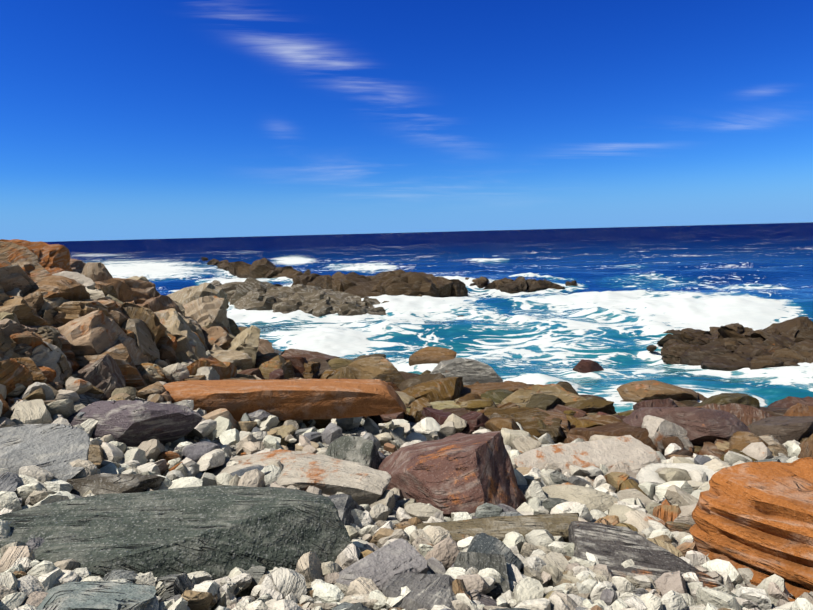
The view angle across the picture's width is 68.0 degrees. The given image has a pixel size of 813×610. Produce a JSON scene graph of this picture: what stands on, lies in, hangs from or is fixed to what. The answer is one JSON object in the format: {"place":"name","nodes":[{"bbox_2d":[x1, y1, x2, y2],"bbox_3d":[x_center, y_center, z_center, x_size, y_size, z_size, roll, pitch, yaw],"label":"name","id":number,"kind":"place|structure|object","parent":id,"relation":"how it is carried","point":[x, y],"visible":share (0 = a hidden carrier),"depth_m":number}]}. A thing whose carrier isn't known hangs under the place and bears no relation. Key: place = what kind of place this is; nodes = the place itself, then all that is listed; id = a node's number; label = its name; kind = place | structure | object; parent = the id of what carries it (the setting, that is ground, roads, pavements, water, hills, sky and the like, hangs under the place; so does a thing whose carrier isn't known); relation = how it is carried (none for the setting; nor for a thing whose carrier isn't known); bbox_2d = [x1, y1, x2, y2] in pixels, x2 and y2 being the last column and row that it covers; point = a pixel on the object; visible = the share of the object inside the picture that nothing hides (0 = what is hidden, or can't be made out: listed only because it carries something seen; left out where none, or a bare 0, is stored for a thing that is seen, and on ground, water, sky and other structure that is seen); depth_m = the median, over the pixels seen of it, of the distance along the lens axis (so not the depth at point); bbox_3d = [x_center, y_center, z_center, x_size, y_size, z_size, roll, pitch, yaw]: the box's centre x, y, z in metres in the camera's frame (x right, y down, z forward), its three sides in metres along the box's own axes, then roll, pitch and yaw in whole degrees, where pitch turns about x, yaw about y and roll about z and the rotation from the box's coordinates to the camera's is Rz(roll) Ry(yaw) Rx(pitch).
{"place":"outdoors","nodes":[
{"label":"outdoors","id":0,"kind":"place"},
{"bbox_2d":[0,285,208,390],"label":"boulders","id":1,"kind":"object","parent":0,"point":[96,335],"visible":0.38,"depth_m":10.18},
{"bbox_2d":[62,348,441,609],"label":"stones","id":2,"kind":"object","parent":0,"point":[85,400],"depth_m":9.01},
{"bbox_2d":[0,239,72,273],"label":"boulder","id":3,"kind":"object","parent":2,"relation":"on","point":[53,258],"visible":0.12,"depth_m":17.95},
{"bbox_2d":[0,241,235,353],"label":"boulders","id":4,"kind":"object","parent":2,"relation":"on","point":[24,270],"depth_m":11.97},
{"bbox_2d":[0,262,273,399],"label":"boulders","id":5,"kind":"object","parent":4,"relation":"on","point":[107,378],"depth_m":10.64},
{"bbox_2d":[0,287,261,418],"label":"rocks","id":6,"kind":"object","parent":2,"relation":"on","point":[156,392],"depth_m":9.14},
{"bbox_2d":[211,277,388,316],"bbox_3d":[-11.675,-0.020,45.227,27.266,4.603,9.600,4,9,40],"label":"rock outcrop","id":7,"kind":"object","parent":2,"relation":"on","point":[248,293],"visible":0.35,"depth_m":37.91},
{"bbox_2d":[10,399,777,609],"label":"rocks","id":8,"kind":"object","parent":2,"relation":"on","point":[205,455],"visible":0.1,"depth_m":7.00},
{"bbox_2d":[18,436,788,609],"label":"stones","id":9,"kind":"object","parent":2,"relation":"on","point":[430,591],"depth_m":4.33},
{"bbox_2d":[0,327,812,609],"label":"boulders","id":10,"kind":"object","parent":2,"relation":"on","point":[756,518],"visible":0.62,"depth_m":5.37},
{"bbox_2d":[0,382,812,609],"bbox_3d":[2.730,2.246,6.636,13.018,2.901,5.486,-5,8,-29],"label":"pebbles","id":11,"kind":"object","parent":2,"relation":"on","point":[286,588],"visible":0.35,"depth_m":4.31},
{"bbox_2d":[231,349,812,458],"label":"rocks","id":12,"kind":"object","parent":2,"relation":"on","point":[745,409],"visible":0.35,"depth_m":14.32},
{"bbox_2d":[237,360,812,461],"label":"shore boulders","id":13,"kind":"object","parent":2,"relation":"on","point":[738,441],"visible":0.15,"depth_m":12.27},
{"bbox_2d":[646,316,812,370],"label":"reef ledge","id":14,"kind":"object","parent":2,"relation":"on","point":[733,346],"visible":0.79,"depth_m":23.44},
{"bbox_2d":[0,0,812,241],"label":"sky","id":15,"kind":"structure","parent":0,"point":[120,119]},
{"bbox_2d":[45,222,812,412],"bbox_3d":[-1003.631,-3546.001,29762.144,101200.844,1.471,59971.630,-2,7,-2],"label":"sea water","id":16,"kind":"structure","parent":0,"point":[625,302],"depth_m":43.92},
{"bbox_2d":[201,257,310,278],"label":"reef","id":17,"kind":"object","parent":16,"relation":"in","point":[262,268],"visible":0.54,"depth_m":68.91},
{"bbox_2d":[292,269,467,297],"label":"reef","id":18,"kind":"object","parent":16,"relation":"in","point":[400,282],"visible":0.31,"depth_m":44.70},
{"bbox_2d":[437,276,576,293],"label":"reef","id":19,"kind":"object","parent":16,"relation":"in","point":[512,286],"visible":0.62,"depth_m":53.73}
]}

